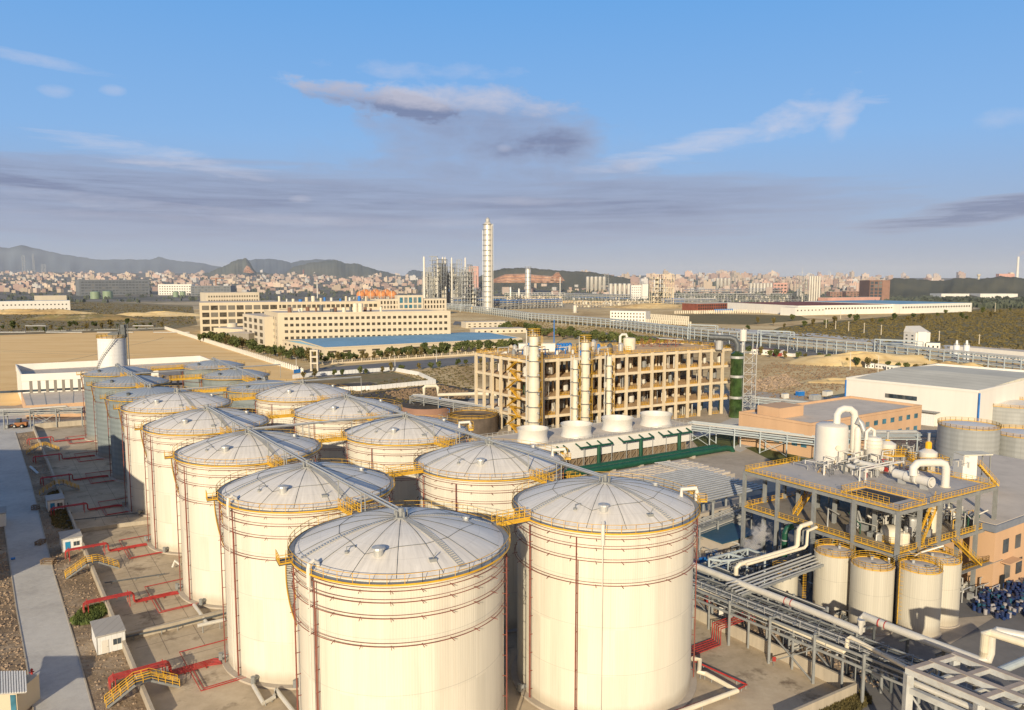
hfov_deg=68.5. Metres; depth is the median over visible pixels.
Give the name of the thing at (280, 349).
tree
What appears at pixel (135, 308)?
scrub
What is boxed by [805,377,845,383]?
sand mound
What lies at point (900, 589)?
caged ladder
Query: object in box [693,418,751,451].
works lane
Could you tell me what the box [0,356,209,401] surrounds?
white factory hall
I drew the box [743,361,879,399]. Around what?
scrub
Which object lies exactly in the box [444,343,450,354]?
tree
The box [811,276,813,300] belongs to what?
storage silo
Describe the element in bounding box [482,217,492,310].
silver tower
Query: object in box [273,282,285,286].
town block
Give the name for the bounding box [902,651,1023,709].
steel gantry
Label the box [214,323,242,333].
annex
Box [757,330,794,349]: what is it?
raised portal
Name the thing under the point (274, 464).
access bridge
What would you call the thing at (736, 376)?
scrubber tower
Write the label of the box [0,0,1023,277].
sky
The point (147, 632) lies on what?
cross pipe
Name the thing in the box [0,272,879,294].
town mass
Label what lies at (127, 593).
fire water manifold
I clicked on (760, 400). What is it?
pipe rack
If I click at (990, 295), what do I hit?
distant warehouse
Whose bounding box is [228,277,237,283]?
town block
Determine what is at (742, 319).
field
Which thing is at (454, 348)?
tree
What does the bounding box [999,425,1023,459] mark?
round tank
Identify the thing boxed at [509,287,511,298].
tower
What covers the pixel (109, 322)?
tree
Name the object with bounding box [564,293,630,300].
process rack
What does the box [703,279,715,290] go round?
town block
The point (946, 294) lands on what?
distant warehouse
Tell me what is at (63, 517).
weeds
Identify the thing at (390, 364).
tree
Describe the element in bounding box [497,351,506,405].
white riser pipe
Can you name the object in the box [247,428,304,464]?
feed pipe run
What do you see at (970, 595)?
pipe skid
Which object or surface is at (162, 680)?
crossover stair
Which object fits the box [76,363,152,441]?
storage tank
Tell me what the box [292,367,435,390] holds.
hoarding
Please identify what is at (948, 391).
white warehouse
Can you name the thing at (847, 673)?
pipe rack
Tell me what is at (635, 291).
white tower block
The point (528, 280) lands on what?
silver tower
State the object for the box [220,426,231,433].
access bridge
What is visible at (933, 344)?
white house
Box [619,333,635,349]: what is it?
roof tank
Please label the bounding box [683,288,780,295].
process rack
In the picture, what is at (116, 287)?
netted building
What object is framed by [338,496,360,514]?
access bridge
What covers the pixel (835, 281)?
town block
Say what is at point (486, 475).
storage tank
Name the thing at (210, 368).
feed pipe run
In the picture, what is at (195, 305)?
ground
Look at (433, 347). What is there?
tree
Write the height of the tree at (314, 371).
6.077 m
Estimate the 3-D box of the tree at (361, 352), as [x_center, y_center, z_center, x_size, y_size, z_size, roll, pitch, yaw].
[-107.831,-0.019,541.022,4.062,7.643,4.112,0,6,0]
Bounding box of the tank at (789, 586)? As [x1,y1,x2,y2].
[771,560,806,599]
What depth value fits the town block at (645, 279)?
3329.79 m
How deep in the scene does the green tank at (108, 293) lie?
2179.96 m
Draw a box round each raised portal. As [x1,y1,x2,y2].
[688,324,718,340]
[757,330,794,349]
[874,339,924,354]
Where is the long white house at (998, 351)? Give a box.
[950,345,1023,362]
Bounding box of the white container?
[782,353,795,356]
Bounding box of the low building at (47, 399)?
[21,390,85,419]
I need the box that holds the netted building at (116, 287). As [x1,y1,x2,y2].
[75,280,149,295]
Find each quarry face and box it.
[243,266,253,272]
[493,274,561,282]
[550,272,564,280]
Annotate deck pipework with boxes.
[938,456,952,465]
[955,456,969,467]
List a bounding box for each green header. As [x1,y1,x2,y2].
[575,439,613,464]
[618,433,654,457]
[658,428,691,449]
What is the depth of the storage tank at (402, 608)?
82.62 m
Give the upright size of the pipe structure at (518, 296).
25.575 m
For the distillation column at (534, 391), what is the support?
on the site ground at (736, 462)
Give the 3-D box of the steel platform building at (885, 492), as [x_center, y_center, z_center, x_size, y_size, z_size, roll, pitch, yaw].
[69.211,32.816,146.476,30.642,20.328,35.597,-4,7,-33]
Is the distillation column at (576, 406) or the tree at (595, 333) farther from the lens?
the tree at (595, 333)
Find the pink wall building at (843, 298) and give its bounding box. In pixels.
[818,297,879,300]
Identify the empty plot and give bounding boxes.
[297,372,421,388]
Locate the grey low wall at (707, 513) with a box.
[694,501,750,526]
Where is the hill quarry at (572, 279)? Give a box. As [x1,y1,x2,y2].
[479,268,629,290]
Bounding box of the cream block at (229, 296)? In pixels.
[200,292,258,300]
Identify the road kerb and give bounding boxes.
[4,526,33,709]
[15,432,93,709]
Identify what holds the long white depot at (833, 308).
on the ground at (467, 315)
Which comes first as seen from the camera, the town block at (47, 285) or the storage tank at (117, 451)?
the storage tank at (117, 451)
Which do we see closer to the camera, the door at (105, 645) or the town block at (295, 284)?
the door at (105, 645)
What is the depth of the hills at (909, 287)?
2428.79 m
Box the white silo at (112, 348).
[96,324,129,368]
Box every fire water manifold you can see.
[26,435,91,444]
[32,451,105,461]
[40,470,116,485]
[50,497,130,515]
[64,534,162,560]
[82,578,197,613]
[107,639,244,692]
[691,611,754,656]
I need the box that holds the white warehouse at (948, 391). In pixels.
[844,363,1023,425]
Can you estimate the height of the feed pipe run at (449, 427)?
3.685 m
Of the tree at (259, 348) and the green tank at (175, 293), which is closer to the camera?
the tree at (259, 348)
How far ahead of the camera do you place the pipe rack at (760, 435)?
253.08 m
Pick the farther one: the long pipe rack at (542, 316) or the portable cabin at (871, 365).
the long pipe rack at (542, 316)
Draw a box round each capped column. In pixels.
[882,431,906,463]
[907,432,949,473]
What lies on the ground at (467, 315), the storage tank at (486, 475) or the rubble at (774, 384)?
the rubble at (774, 384)
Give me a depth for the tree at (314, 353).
498.17 m
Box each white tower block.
[630,285,641,300]
[641,284,647,300]
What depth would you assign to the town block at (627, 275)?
3944.78 m
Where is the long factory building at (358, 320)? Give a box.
[264,303,450,347]
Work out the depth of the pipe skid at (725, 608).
130.25 m
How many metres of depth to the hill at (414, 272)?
5115.10 m
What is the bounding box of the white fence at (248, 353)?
[164,326,303,371]
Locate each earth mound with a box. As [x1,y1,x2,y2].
[780,351,945,366]
[911,361,993,367]
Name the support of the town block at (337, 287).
on the town slope
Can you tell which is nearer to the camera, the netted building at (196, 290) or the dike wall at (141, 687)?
the dike wall at (141, 687)
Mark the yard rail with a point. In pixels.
(85, 329)
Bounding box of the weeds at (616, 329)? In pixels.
[457,319,737,342]
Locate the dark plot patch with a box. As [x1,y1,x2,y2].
[327,382,379,386]
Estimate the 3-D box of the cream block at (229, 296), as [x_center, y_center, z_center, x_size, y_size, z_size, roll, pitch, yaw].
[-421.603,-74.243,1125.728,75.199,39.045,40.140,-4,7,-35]
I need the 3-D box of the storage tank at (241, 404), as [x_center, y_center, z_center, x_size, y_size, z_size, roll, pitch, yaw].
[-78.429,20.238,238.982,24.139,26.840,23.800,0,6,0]
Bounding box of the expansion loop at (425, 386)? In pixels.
[413,384,502,398]
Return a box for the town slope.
[0,272,1023,301]
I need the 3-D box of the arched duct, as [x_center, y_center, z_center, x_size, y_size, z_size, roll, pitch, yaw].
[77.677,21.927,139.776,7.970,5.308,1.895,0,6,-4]
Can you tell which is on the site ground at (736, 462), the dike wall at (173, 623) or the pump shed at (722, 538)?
the pump shed at (722, 538)
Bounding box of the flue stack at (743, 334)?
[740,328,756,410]
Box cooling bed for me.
[592,459,734,488]
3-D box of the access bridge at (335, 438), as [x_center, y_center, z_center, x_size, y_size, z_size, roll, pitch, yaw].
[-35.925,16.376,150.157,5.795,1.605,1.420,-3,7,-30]
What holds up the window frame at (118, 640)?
in the site cabin at (108, 635)
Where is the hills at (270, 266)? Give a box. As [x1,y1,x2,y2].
[248,259,333,273]
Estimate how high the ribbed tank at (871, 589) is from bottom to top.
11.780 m
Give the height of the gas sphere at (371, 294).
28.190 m
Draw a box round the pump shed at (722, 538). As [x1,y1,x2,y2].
[694,522,760,556]
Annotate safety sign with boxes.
[719,606,723,618]
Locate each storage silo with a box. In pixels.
[586,276,589,291]
[590,276,593,291]
[594,276,597,290]
[598,276,601,290]
[602,276,605,289]
[609,283,612,295]
[613,283,616,295]
[618,283,621,297]
[622,283,625,297]
[627,283,630,295]
[716,278,718,288]
[727,278,730,287]
[749,283,752,292]
[808,276,810,300]
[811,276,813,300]
[813,276,815,300]
[815,276,818,300]
[818,276,820,296]
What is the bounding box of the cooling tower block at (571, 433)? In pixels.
[471,411,691,467]
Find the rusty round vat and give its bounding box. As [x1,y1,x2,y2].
[448,407,497,435]
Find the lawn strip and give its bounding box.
[745,447,812,463]
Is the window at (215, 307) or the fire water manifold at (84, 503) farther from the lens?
the window at (215, 307)
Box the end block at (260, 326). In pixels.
[243,313,273,345]
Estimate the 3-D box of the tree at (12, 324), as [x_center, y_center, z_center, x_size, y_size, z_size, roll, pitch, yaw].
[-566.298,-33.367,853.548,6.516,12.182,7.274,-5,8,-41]
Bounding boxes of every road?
[0,432,91,709]
[718,328,1016,349]
[851,605,1023,709]
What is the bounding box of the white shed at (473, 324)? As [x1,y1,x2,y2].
[461,321,505,327]
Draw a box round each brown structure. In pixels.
[649,274,661,302]
[659,274,673,303]
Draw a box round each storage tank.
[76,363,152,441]
[86,372,170,459]
[100,383,193,482]
[113,388,232,516]
[134,404,270,555]
[164,426,321,608]
[177,357,244,390]
[195,366,269,397]
[205,459,394,689]
[220,377,299,412]
[252,379,351,433]
[275,500,510,709]
[290,393,401,463]
[341,412,473,506]
[413,437,570,633]
[511,471,706,709]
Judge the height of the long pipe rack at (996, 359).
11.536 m
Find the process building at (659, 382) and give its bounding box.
[474,339,734,432]
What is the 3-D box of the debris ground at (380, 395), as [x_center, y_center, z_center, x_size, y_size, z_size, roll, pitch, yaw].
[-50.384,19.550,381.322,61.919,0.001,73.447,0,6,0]
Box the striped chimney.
[1016,257,1019,277]
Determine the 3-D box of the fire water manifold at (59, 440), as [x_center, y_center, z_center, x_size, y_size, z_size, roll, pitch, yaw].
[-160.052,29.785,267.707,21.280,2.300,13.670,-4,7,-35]
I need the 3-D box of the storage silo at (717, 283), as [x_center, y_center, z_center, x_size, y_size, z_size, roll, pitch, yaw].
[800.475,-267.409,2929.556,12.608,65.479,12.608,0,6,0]
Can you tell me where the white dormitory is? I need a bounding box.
[158,284,194,294]
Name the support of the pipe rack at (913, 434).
on the site ground at (736, 462)
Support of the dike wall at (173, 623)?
on the tank pad
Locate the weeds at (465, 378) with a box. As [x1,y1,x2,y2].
[352,362,502,402]
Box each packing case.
[781,393,788,398]
[795,390,804,395]
[809,394,821,399]
[822,390,832,395]
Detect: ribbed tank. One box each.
[811,539,855,618]
[847,550,895,635]
[892,553,943,638]
[917,545,962,628]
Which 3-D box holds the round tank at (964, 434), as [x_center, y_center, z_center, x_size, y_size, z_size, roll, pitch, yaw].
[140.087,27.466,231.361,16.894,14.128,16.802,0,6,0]
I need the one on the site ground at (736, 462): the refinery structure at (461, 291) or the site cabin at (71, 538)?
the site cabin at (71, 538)
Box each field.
[0,302,196,334]
[650,314,808,324]
[741,307,1023,347]
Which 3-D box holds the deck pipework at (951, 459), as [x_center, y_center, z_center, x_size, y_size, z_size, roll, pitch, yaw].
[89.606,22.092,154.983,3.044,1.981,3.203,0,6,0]
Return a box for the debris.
[386,385,474,399]
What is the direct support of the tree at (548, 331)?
on the ground at (467, 315)
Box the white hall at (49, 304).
[0,300,69,309]
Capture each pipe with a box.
[29,466,39,474]
[30,405,85,413]
[66,512,142,520]
[104,573,164,583]
[126,612,225,640]
[192,603,207,621]
[197,618,224,632]
[251,684,294,709]
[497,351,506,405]
[676,661,747,709]
[679,656,738,709]
[693,562,864,680]
[696,588,907,688]
[848,455,866,461]
[857,612,1023,709]
[859,461,891,480]
[864,461,903,482]
[908,545,944,555]
[979,629,1023,657]
[989,656,1023,677]
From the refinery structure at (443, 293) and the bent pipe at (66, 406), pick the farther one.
the refinery structure at (443, 293)
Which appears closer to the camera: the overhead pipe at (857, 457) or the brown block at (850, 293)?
the overhead pipe at (857, 457)
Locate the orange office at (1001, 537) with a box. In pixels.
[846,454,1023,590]
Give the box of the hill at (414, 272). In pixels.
[407,270,425,275]
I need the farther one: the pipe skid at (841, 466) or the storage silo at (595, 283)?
the storage silo at (595, 283)
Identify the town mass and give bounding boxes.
[0,271,884,293]
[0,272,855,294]
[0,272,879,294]
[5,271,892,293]
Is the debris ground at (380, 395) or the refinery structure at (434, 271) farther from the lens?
the refinery structure at (434, 271)
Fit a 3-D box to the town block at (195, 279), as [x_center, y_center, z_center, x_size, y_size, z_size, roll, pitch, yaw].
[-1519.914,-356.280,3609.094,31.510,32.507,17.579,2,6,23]
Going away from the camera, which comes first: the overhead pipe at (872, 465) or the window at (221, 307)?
the overhead pipe at (872, 465)
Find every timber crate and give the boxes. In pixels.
[31,504,39,509]
[34,539,45,545]
[40,558,56,564]
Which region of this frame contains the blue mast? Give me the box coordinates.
[553,320,554,342]
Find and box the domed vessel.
[864,427,883,461]
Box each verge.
[0,526,31,709]
[17,431,146,709]
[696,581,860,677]
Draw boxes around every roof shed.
[282,332,521,357]
[641,337,683,346]
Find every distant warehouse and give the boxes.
[930,293,968,296]
[968,293,1017,297]
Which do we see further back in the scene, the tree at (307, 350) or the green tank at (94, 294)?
the green tank at (94, 294)
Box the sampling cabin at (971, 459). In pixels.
[953,451,998,485]
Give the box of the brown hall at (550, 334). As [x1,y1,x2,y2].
[539,329,557,335]
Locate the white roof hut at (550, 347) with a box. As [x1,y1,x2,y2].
[518,343,555,351]
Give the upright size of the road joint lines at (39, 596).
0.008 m
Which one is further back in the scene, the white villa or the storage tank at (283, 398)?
the white villa
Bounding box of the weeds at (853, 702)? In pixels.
[819,689,871,709]
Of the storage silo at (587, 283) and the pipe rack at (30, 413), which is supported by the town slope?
the storage silo at (587, 283)
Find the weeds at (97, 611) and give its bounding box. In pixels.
[69,601,107,625]
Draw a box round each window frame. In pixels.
[73,540,79,545]
[112,637,121,644]
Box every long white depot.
[727,302,892,314]
[805,300,971,313]
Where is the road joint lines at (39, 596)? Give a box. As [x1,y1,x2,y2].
[0,452,89,709]
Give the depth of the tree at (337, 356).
526.48 m
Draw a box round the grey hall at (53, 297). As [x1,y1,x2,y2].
[34,295,66,299]
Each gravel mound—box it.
[551,300,609,302]
[600,303,681,308]
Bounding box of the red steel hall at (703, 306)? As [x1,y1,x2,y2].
[682,302,726,310]
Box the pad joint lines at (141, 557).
[59,439,225,666]
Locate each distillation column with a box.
[526,328,542,425]
[570,355,580,420]
[578,335,592,421]
[604,352,614,414]
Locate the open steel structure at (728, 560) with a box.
[707,548,765,584]
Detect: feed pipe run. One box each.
[116,364,129,375]
[130,373,148,386]
[132,364,280,377]
[178,376,361,396]
[206,406,247,431]
[212,358,233,368]
[235,367,262,377]
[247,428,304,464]
[250,413,405,438]
[305,461,397,511]
[346,394,403,414]
[404,413,487,443]
[488,439,602,479]
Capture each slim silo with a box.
[953,340,959,362]
[963,340,969,362]
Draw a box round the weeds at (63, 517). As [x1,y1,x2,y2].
[47,489,72,529]
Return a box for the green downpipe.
[781,524,793,556]
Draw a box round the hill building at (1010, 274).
[996,272,1014,276]
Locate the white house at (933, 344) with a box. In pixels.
[926,342,939,347]
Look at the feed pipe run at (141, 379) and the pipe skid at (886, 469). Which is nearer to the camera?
the pipe skid at (886, 469)
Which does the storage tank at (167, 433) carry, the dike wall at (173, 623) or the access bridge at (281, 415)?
the access bridge at (281, 415)
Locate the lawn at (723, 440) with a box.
[691,434,738,446]
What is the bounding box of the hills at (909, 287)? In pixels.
[889,276,1023,299]
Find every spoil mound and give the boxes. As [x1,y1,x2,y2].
[0,309,98,313]
[21,314,157,320]
[116,311,199,316]
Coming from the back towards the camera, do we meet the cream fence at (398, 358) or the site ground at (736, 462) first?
the cream fence at (398, 358)
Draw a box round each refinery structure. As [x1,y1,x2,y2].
[422,272,433,297]
[429,256,437,297]
[433,263,440,294]
[436,259,447,305]
[444,267,449,300]
[447,272,460,304]
[450,264,456,299]
[453,287,480,303]
[456,260,462,305]
[458,270,466,303]
[462,267,476,306]
[467,265,472,301]
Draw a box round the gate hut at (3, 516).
[0,506,6,526]
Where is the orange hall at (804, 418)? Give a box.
[738,396,921,457]
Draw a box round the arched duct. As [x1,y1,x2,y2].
[909,459,950,487]
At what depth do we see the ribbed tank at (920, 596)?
120.68 m
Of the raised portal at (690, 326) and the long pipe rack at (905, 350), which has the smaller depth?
the long pipe rack at (905, 350)
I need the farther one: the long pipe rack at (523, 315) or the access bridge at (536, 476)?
the long pipe rack at (523, 315)
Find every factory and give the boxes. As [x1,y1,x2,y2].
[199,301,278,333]
[278,296,379,310]
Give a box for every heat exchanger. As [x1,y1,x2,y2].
[847,464,867,476]
[853,459,883,475]
[891,469,935,489]
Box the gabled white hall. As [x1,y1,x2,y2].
[780,307,824,315]
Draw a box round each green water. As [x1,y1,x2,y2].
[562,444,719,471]
[562,445,734,478]
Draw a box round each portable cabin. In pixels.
[865,363,874,367]
[875,363,885,368]
[886,365,899,369]
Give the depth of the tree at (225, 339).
649.73 m
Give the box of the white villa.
[903,326,930,346]
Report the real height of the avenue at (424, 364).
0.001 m
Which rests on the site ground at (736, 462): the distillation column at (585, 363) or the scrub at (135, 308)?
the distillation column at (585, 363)
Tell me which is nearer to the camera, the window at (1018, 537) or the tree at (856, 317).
the window at (1018, 537)
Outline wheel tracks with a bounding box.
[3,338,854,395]
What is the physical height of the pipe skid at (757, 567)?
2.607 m
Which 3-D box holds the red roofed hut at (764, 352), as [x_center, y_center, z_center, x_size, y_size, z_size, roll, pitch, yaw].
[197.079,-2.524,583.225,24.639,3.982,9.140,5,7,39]
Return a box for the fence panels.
[645,309,761,324]
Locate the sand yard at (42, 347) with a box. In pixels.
[0,330,302,405]
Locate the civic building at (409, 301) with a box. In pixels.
[370,295,445,309]
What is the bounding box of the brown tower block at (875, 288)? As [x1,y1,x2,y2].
[859,280,889,299]
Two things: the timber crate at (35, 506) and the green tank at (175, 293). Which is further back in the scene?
the green tank at (175, 293)
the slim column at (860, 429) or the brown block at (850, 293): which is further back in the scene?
the brown block at (850, 293)
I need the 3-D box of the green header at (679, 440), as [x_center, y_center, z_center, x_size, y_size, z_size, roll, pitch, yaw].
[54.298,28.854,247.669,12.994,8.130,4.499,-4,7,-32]
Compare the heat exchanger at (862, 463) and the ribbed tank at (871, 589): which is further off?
the heat exchanger at (862, 463)
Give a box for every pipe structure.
[496,297,561,305]
[506,294,562,299]
[564,297,664,303]
[574,301,643,306]
[678,294,799,301]
[738,299,799,301]
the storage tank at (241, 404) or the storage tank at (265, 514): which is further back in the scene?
the storage tank at (241, 404)
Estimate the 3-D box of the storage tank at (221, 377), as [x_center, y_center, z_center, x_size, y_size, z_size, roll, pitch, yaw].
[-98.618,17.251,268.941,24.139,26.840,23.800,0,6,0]
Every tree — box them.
[9,320,15,329]
[107,319,113,327]
[208,331,215,340]
[218,332,225,342]
[223,336,229,343]
[227,339,233,345]
[233,338,240,347]
[239,337,243,349]
[245,339,254,350]
[249,342,256,352]
[255,344,264,352]
[266,346,273,356]
[277,346,285,359]
[283,351,293,357]
[294,347,304,359]
[304,347,310,361]
[311,368,317,377]
[313,351,320,366]
[327,351,334,360]
[334,351,341,360]
[339,352,346,359]
[357,366,362,373]
[359,350,364,359]
[375,349,382,358]
[384,346,394,355]
[388,362,393,370]
[406,345,414,356]
[418,346,423,356]
[420,342,427,351]
[431,344,439,351]
[438,342,446,352]
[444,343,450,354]
[452,346,457,354]
[454,341,463,352]
[462,339,469,351]
[468,341,475,352]
[475,340,483,348]
[484,340,490,348]
[497,339,504,348]
[502,338,512,349]
[510,338,517,346]
[544,328,551,334]
[560,331,565,338]
[568,326,574,335]
[572,331,577,338]
[591,330,599,338]
[598,331,606,342]
[606,334,611,340]
[610,332,616,343]
[637,336,648,343]
[773,348,779,354]
[832,316,837,325]
[853,314,859,320]
[853,357,860,364]
[864,357,870,367]
[920,313,925,320]
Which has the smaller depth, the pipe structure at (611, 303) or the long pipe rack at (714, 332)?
the long pipe rack at (714, 332)
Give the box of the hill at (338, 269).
[284,260,401,277]
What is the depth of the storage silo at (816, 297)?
1897.68 m
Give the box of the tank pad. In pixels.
[36,416,839,709]
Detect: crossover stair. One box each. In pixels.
[26,442,58,454]
[39,479,78,495]
[65,554,119,578]
[104,668,179,708]
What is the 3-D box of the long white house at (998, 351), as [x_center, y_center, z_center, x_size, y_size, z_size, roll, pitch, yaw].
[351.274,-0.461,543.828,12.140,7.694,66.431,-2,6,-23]
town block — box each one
[0,285,10,291]
[13,283,28,290]
[32,283,43,288]
[42,283,53,287]
[89,274,96,279]
[191,277,198,281]
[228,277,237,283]
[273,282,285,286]
[291,283,303,286]
[333,284,341,289]
[384,284,392,288]
[409,275,417,279]
[624,272,629,278]
[630,276,639,283]
[640,277,647,283]
[663,279,672,288]
[678,278,688,282]
[685,270,692,276]
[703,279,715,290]
[709,273,717,278]
[718,272,730,278]
[732,271,741,277]
[741,272,751,279]
[761,274,770,279]
[825,278,832,285]
[833,279,838,286]
[849,282,858,290]
[861,273,868,279]
[956,271,965,277]
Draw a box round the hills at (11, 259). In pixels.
[0,245,219,273]
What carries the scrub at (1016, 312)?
on the field at (998, 335)
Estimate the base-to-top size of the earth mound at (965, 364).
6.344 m
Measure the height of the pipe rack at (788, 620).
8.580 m
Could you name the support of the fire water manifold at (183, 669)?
on the site ground at (736, 462)
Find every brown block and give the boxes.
[772,283,786,293]
[826,292,841,296]
[842,291,858,296]
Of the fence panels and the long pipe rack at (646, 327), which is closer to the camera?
the long pipe rack at (646, 327)
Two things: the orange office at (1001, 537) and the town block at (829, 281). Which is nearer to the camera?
the orange office at (1001, 537)
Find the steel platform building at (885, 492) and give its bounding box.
[740,450,1002,620]
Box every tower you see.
[310,349,319,370]
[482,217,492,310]
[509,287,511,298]
[525,266,530,298]
[573,305,576,312]
[709,333,743,417]
[796,276,807,301]
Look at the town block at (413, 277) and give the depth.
4116.35 m
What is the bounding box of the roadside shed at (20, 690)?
[0,670,39,709]
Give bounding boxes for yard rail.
[1,327,161,331]
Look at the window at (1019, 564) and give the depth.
144.26 m
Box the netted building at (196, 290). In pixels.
[191,286,234,295]
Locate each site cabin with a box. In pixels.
[45,493,64,511]
[58,529,82,552]
[90,615,125,654]
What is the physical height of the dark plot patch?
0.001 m
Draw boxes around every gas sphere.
[356,291,364,299]
[367,290,375,298]
[377,291,386,298]
[388,290,396,298]
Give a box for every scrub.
[0,301,193,331]
[753,308,1023,348]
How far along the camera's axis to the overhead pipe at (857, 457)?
155.84 m
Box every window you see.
[10,695,16,709]
[202,320,209,323]
[211,305,217,309]
[211,312,217,316]
[211,319,217,323]
[219,305,226,309]
[220,312,226,316]
[220,319,226,323]
[228,305,234,309]
[228,312,234,316]
[237,305,243,309]
[237,312,243,316]
[245,305,251,309]
[1002,538,1008,553]
[1004,564,1009,578]
[1015,533,1020,548]
[1015,557,1021,573]
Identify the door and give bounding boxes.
[65,542,70,548]
[101,640,108,653]
[1000,574,1004,588]
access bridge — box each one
[151,364,183,370]
[170,374,201,380]
[193,385,225,392]
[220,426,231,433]
[230,393,255,400]
[242,375,256,381]
[267,409,294,418]
[267,454,283,467]
[317,431,346,442]
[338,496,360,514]
[366,412,379,420]
[386,462,422,476]
[434,435,454,447]
[491,506,529,525]
[529,468,552,482]
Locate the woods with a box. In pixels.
[1,275,1023,308]
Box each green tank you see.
[90,291,100,298]
[102,291,112,298]
[173,291,178,296]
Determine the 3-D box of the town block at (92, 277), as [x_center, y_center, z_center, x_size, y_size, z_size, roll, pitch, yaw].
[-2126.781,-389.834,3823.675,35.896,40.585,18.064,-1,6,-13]
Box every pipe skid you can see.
[693,530,788,566]
[704,590,801,633]
[713,553,771,577]
[783,622,866,661]
[792,455,852,476]
[819,610,847,629]
[834,446,893,463]
[845,453,918,477]
[846,508,932,541]
[870,502,980,531]
[896,441,935,459]
[960,576,999,602]
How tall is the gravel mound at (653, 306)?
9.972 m
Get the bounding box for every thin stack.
[423,256,424,297]
[444,257,445,286]
[451,257,452,303]
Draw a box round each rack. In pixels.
[0,406,85,428]
[409,394,525,426]
[446,303,498,315]
[451,297,506,305]
[492,299,562,308]
[497,309,530,319]
[528,312,615,327]
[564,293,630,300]
[610,319,692,338]
[664,298,717,303]
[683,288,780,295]
[686,421,848,458]
[687,327,751,344]
[692,572,966,709]
[693,561,828,642]
[694,504,752,551]
[698,589,878,686]
[725,521,823,623]
[743,396,808,408]
[744,332,834,352]
[771,541,829,581]
[826,339,883,353]
[845,634,947,709]
[848,430,936,450]
[876,343,938,358]
[929,348,1023,369]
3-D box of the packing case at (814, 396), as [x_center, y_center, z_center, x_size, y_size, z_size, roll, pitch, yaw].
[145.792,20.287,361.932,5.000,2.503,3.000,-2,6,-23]
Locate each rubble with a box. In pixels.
[0,529,26,671]
[21,434,142,709]
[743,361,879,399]
[745,374,800,391]
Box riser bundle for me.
[784,497,946,576]
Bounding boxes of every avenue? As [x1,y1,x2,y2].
[304,356,496,377]
[453,321,840,355]
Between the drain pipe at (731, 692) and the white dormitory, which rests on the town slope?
the white dormitory
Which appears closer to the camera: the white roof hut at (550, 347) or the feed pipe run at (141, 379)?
the feed pipe run at (141, 379)
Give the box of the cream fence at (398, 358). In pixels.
[322,348,517,364]
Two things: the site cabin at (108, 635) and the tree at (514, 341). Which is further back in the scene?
the tree at (514, 341)
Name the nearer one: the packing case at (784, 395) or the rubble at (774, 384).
the packing case at (784, 395)
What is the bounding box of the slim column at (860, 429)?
[853,417,868,459]
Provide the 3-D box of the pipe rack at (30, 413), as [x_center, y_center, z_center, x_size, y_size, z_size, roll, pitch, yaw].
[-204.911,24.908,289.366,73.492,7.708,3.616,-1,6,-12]
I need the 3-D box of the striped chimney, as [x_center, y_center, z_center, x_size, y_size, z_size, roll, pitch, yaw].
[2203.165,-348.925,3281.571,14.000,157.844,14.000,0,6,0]
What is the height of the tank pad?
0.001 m
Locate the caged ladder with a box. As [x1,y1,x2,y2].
[896,561,906,624]
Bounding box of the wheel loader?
[5,418,28,427]
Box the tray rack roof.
[636,467,762,524]
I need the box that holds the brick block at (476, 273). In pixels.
[469,266,478,288]
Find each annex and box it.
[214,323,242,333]
[226,331,254,344]
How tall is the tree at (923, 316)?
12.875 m
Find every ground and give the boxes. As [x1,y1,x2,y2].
[0,390,1023,652]
[129,302,1009,308]
[168,309,1023,399]
[351,384,473,404]
[710,487,997,627]
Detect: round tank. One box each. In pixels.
[402,401,452,416]
[936,417,1001,459]
[992,397,1023,427]
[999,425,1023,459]
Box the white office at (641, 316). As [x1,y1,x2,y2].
[610,310,649,321]
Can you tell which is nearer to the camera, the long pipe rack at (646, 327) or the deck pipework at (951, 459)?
the deck pipework at (951, 459)
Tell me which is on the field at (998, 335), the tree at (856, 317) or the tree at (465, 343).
the tree at (856, 317)
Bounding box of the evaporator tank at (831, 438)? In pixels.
[814,405,862,463]
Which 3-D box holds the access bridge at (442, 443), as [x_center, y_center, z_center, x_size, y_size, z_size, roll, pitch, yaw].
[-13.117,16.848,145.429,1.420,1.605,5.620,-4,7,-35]
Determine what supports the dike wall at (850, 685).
on the site ground at (736, 462)
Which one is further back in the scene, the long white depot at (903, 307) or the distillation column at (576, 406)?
the long white depot at (903, 307)
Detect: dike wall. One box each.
[33,425,154,709]
[35,420,83,428]
[80,519,149,531]
[125,609,225,640]
[694,606,858,709]
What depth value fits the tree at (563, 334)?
728.81 m
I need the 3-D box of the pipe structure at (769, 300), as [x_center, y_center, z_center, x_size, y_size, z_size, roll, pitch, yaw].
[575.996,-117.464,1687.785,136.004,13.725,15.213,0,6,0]
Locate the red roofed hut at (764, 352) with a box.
[749,348,783,354]
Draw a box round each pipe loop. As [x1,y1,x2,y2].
[0,325,81,332]
[97,325,189,332]
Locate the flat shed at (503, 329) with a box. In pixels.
[470,327,525,332]

